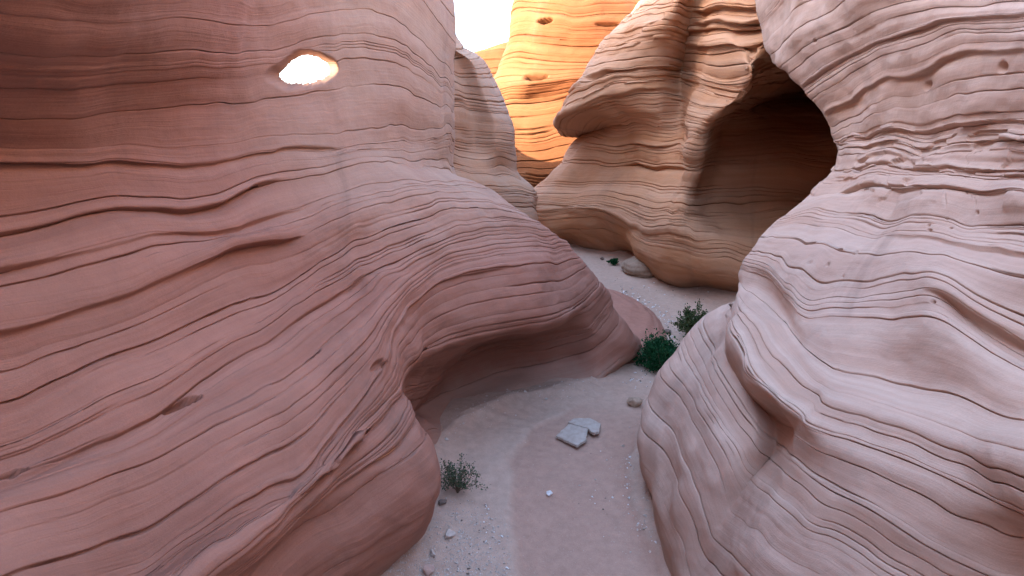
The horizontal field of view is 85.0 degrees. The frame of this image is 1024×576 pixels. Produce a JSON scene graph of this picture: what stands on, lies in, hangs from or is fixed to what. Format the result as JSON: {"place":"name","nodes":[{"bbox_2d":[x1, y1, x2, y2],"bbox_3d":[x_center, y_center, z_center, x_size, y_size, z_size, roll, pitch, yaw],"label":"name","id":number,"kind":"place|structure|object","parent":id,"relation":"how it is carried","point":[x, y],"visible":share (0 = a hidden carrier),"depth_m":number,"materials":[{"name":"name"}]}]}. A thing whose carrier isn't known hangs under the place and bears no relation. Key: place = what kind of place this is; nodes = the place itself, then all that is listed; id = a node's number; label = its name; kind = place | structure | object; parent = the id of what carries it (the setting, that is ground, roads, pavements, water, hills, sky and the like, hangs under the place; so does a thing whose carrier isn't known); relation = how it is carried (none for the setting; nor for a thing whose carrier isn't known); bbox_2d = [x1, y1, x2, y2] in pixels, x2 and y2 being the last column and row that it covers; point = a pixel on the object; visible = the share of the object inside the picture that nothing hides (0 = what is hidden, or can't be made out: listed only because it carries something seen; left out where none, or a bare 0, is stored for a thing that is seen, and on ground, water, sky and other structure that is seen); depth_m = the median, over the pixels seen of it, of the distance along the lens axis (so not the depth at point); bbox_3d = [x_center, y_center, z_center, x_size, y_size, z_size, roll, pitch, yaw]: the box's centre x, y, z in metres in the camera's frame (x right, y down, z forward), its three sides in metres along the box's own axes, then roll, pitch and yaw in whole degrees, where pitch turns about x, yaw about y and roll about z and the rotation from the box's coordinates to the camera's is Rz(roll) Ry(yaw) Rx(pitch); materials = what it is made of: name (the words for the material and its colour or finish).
{"place":"outdoors","nodes":[
{"label":"outdoors","id":0,"kind":"place"},
{"bbox_2d":[280,0,512,83],"label":"sky","id":1,"kind":"structure","parent":0,"point":[480,24],"materials":[{"name":"white"}]},
{"bbox_2d":[381,243,736,575],"bbox_3d":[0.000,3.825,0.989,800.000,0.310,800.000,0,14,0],"label":"ground","id":2,"kind":"structure","parent":0,"point":[550,546],"depth_m":6.97,"materials":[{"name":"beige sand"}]},
{"bbox_2d":[0,0,640,575],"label":"sandstone cliff","id":3,"kind":"structure","parent":2,"relation":"on","point":[258,316],"depth_m":4.44,"materials":[{"name":"pink stone"}]},
{"bbox_2d":[423,564,434,575],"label":"stone","id":4,"kind":"object","parent":2,"relation":"on","point":[428,569],"visible":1,"depth_m":5.39,"materials":[{"name":"pink stone"}]},
{"bbox_2d":[430,549,435,555],"bbox_3d":[-0.805,2.679,5.643,0.048,0.062,0.068,-10,17,-33],"label":"stone","id":5,"kind":"object","parent":2,"relation":"on","point":[432,552],"visible":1,"depth_m":5.63,"materials":[{"name":"grey stone"}]},
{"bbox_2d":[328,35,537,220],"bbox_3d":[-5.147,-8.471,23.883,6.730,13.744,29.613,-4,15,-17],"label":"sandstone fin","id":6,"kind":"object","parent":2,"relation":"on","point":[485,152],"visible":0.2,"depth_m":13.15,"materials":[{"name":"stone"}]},
{"bbox_2d":[438,499,446,504],"bbox_3d":[-0.771,2.457,6.374,0.144,0.092,0.078,1,15,2],"label":"stone","id":7,"kind":"object","parent":2,"relation":"on","point":[442,501],"visible":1,"depth_m":6.35,"materials":[{"name":"grey stone"}]},
{"bbox_2d":[445,529,455,538],"bbox_3d":[-0.651,2.592,5.891,0.115,0.087,0.106,2,15,-11],"label":"stone","id":8,"kind":"object","parent":2,"relation":"on","point":[449,533],"visible":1,"depth_m":5.87,"materials":[{"name":"grey stone"}]},
{"bbox_2d":[439,453,490,492],"bbox_3d":[-0.610,2.177,6.491,0.648,0.515,0.495,14,20,43],"label":"shrub","id":9,"kind":"object","parent":2,"relation":"on","point":[458,484],"visible":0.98,"depth_m":6.47,"materials":[{"name":"green plant"}]},
{"bbox_2d":[474,42,506,76],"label":"sandstone outcrop","id":10,"kind":"object","parent":2,"relation":"on","point":[491,56],"visible":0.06,"depth_m":41.61,"materials":[{"name":"stone"}]},
{"bbox_2d":[494,0,640,186],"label":"sandstone cliff","id":11,"kind":"structure","parent":2,"relation":"on","point":[550,49],"depth_m":29.65,"materials":[{"name":"orange stone"}]},
{"bbox_2d":[556,424,587,447],"bbox_3d":[0.875,2.076,7.865,0.431,0.065,0.482,10,18,34],"label":"flat slab","id":12,"kind":"object","parent":2,"relation":"on","point":[573,435],"depth_m":7.83,"materials":[{"name":"stone"}]},
{"bbox_2d":[568,418,600,434],"bbox_3d":[1.106,1.998,8.147,0.336,0.053,0.519,-14,20,-43],"label":"flat slab","id":13,"kind":"object","parent":2,"relation":"on","point":[592,426],"depth_m":8.13,"materials":[{"name":"stone"}]},
{"bbox_2d":[606,258,618,264],"bbox_3d":[3.454,-0.915,19.008,0.373,0.298,0.349,-13,19,-41],"label":"shrub","id":14,"kind":"object","parent":2,"relation":"on","point":[614,261],"visible":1,"depth_m":18.93,"materials":[{"name":"green plant"}]},
{"bbox_2d":[627,397,644,407],"bbox_3d":[1.976,1.809,8.841,0.303,0.194,0.250,-2,15,-9],"label":"stone","id":15,"kind":"object","parent":2,"relation":"on","point":[635,402],"visible":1,"depth_m":8.79,"materials":[{"name":"beige stone"}]},
{"bbox_2d":[608,289,666,363],"bbox_3d":[1.497,0.562,13.157,3.942,0.487,6.534,0,14,0],"label":"rock mound","id":16,"kind":"object","parent":2,"relation":"on","point":[639,318],"visible":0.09,"depth_m":12.45,"materials":[{"name":"pink stone"}]},
{"bbox_2d":[621,256,653,277],"bbox_3d":[4.184,-0.655,17.797,1.362,0.708,1.484,0,14,0],"label":"boulder","id":17,"kind":"object","parent":2,"relation":"on","point":[633,266],"visible":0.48,"depth_m":17.23,"materials":[{"name":"stone"}]},
{"bbox_2d":[632,327,683,372],"bbox_3d":[2.774,1.079,10.227,1.277,0.830,1.185,-12,19,-39],"label":"shrub","id":18,"kind":"object","parent":2,"relation":"on","point":[657,353],"visible":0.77,"depth_m":10.10,"materials":[{"name":"green plant"}]},
{"bbox_2d":[534,0,837,291],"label":"sandstone cliff","id":19,"kind":"structure","parent":2,"relation":"on","point":[702,149],"depth_m":16.23,"materials":[{"name":"stone"}]},
{"bbox_2d":[671,299,707,336],"bbox_3d":[3.883,0.690,11.742,0.864,0.838,0.809,-11,18,-37],"label":"shrub","id":20,"kind":"object","parent":2,"relation":"on","point":[688,322],"visible":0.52,"depth_m":11.70,"materials":[{"name":"green plant"}]},
{"bbox_2d":[637,0,1023,575],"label":"sandstone cliff","id":21,"kind":"structure","parent":2,"relation":"on","point":[837,388],"depth_m":4.68,"materials":[{"name":"stone"}]}
]}

